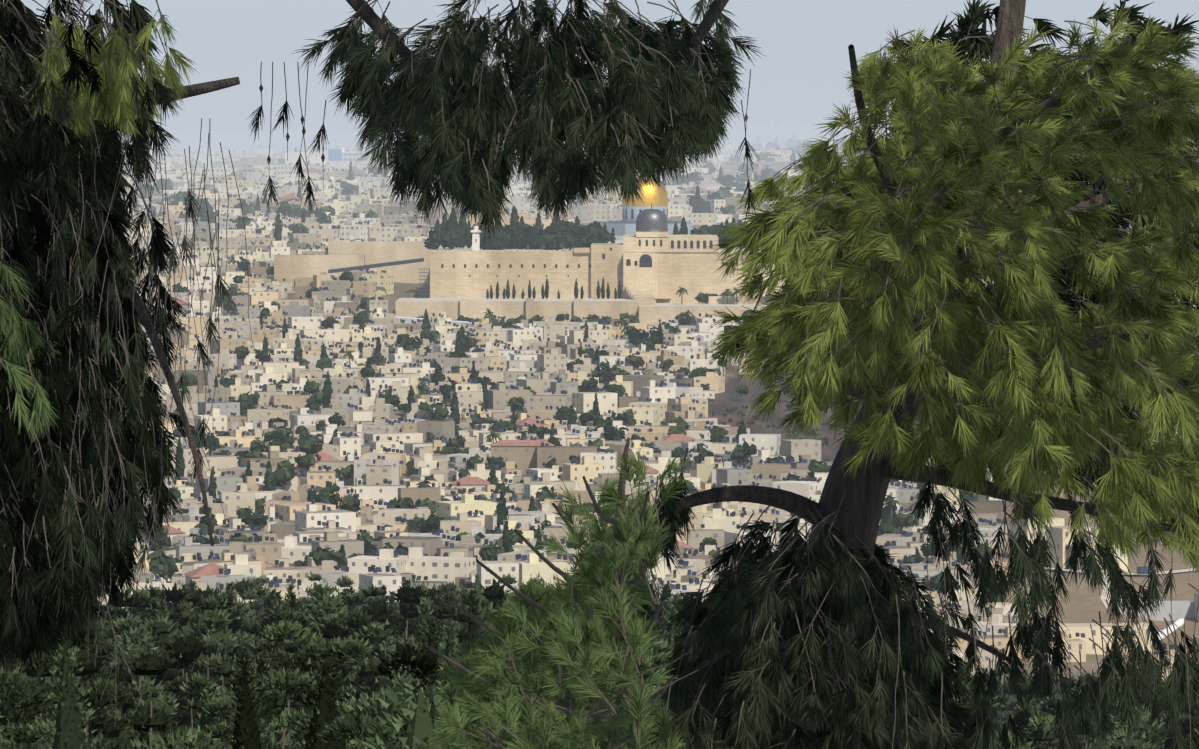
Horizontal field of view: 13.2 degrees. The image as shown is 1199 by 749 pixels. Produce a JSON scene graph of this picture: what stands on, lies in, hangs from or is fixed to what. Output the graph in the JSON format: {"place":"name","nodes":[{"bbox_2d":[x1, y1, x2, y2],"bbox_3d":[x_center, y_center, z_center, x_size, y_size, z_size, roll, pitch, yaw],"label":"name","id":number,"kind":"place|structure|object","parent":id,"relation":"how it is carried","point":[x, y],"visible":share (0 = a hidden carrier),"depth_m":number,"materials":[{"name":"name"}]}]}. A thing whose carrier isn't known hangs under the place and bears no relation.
{"place":"outdoors","nodes":[
{"label":"outdoors","id":0,"kind":"place"},
{"bbox_2d":[132,131,746,136],"bbox_3d":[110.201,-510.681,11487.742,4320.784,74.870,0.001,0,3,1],"label":"hills","id":1,"kind":"structure","parent":0,"point":[235,133],"depth_m":11495.48,"materials":[{"name":"grey"}]},
{"bbox_2d":[416,206,779,324],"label":"trees","id":2,"kind":"object","parent":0,"point":[453,232],"visible":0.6,"depth_m":2486.46,"materials":[{"name":"green plant"}]},
{"bbox_2d":[3,0,1198,132],"label":"sky","id":3,"kind":"structure","parent":0,"point":[806,43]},
{"bbox_2d":[26,131,1198,740],"bbox_3d":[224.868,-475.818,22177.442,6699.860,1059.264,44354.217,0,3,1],"label":"terrain","id":4,"kind":"structure","parent":0,"point":[1086,605],"depth_m":1607.19,"materials":[{"name":"brown soil"}]},
{"bbox_2d":[0,0,258,723],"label":"pine","id":5,"kind":"object","parent":4,"relation":"on","point":[85,448],"visible":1,"depth_m":17.50,"materials":[{"name":"green plant"}]},
{"bbox_2d":[353,314,480,324],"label":"road","id":6,"kind":"structure","parent":4,"relation":"on","point":[409,320],"depth_m":2375.68,"materials":[{"name":"grey asphalt"}]},
{"bbox_2d":[246,0,769,243],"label":"hanging pine branches","id":7,"kind":"object","parent":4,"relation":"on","point":[673,83],"visible":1,"depth_m":20.07,"materials":[{"name":"green plant"}]},
{"bbox_2d":[201,118,817,135],"bbox_3d":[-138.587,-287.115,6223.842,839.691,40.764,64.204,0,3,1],"label":"distant buildings","id":8,"kind":"structure","parent":4,"relation":"on","point":[215,133],"depth_m":6194.98,"materials":[{"name":"grey"}]},
{"bbox_2d":[174,115,890,137],"bbox_3d":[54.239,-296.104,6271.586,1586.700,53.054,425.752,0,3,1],"label":"hills","id":9,"kind":"structure","parent":4,"relation":"on","point":[765,126],"depth_m":6248.86,"materials":[{"name":"grey"}]},
{"bbox_2d":[421,437,697,748],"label":"pine","id":10,"kind":"object","parent":4,"relation":"on","point":[586,649],"visible":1,"depth_m":22.37,"materials":[{"name":"green plant"}]},
{"bbox_2d":[0,570,1198,748],"bbox_3d":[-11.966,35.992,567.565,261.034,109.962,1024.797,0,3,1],"label":"shrubs","id":11,"kind":"object","parent":4,"relation":"on","point":[271,670],"visible":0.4,"depth_m":380.94,"materials":[{"name":"green plant"}]},
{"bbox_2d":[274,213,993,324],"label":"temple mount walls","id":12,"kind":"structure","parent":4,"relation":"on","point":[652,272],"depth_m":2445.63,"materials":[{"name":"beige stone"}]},
{"bbox_2d":[328,258,429,297],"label":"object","id":13,"kind":"object","parent":12,"relation":"on","point":[377,265],"visible":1,"depth_m":2481.32,"materials":[{"name":"grey"}]},
{"bbox_2d":[471,224,479,250],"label":"minaret","id":14,"kind":"object","parent":12,"relation":"on","point":[475,240],"visible":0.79,"depth_m":2466.25,"materials":[{"name":"stone"}]},
{"bbox_2d":[600,178,691,240],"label":"dome of the rock","id":15,"kind":"structure","parent":12,"relation":"on","point":[657,198],"depth_m":2736.97,"materials":[{"name":"gold tile"}]},
{"bbox_2d":[636,204,667,231],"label":"dome","id":16,"kind":"structure","parent":12,"relation":"on","point":[651,220],"depth_m":2452.79,"materials":[{"name":"grey metal"}]},
{"bbox_2d":[97,235,1197,676],"bbox_3d":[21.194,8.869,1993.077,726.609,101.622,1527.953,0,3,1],"label":"town buildings","id":17,"kind":"structure","parent":4,"relation":"on","point":[373,441],"depth_m":1785.17,"materials":[{"name":"stone"}]},
{"bbox_2d":[120,118,1198,249],"bbox_3d":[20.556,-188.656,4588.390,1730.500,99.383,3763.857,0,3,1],"label":"city buildings","id":18,"kind":"structure","parent":4,"relation":"on","point":[253,169],"depth_m":3296.35,"materials":[{"name":"stone"}]},
{"bbox_2d":[120,120,1198,240],"bbox_3d":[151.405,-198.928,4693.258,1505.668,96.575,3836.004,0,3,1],"label":"city trees","id":19,"kind":"object","parent":4,"relation":"on","point":[698,203],"visible":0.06,"depth_m":3326.28,"materials":[{"name":"green plant"}]},
{"bbox_2d":[136,240,1195,653],"bbox_3d":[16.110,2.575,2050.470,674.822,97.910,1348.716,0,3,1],"label":"town trees","id":20,"kind":"object","parent":4,"relation":"on","point":[286,470],"visible":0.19,"depth_m":1818.07,"materials":[{"name":"green plant"}]},
{"bbox_2d":[691,182,725,190],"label":"domed hall","id":21,"kind":"structure","parent":4,"relation":"on","point":[710,186],"depth_m":3343.12,"materials":[{"name":"stone"}]},
{"bbox_2d":[564,0,1198,748],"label":"pine","id":22,"kind":"object","parent":4,"relation":"on","point":[1018,380],"visible":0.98,"depth_m":27.34,"materials":[{"name":"green plant"}]},
{"bbox_2d":[1010,439,1198,679],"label":"hillside houses","id":23,"kind":"structure","parent":4,"relation":"on","point":[1078,635],"depth_m":1428.80,"materials":[{"name":"stone"}]},
{"bbox_2d":[1042,556,1198,639],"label":"roads and fences","id":24,"kind":"structure","parent":4,"relation":"on","point":[1182,611],"depth_m":1487.02,"materials":[{"name":"asphalt"}]},
{"bbox_2d":[1045,472,1150,573],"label":"vehicles","id":25,"kind":"object","parent":24,"relation":"on","point":[1140,569],"visible":0.08,"depth_m":1553.61,"materials":[{"name":"white paint"}]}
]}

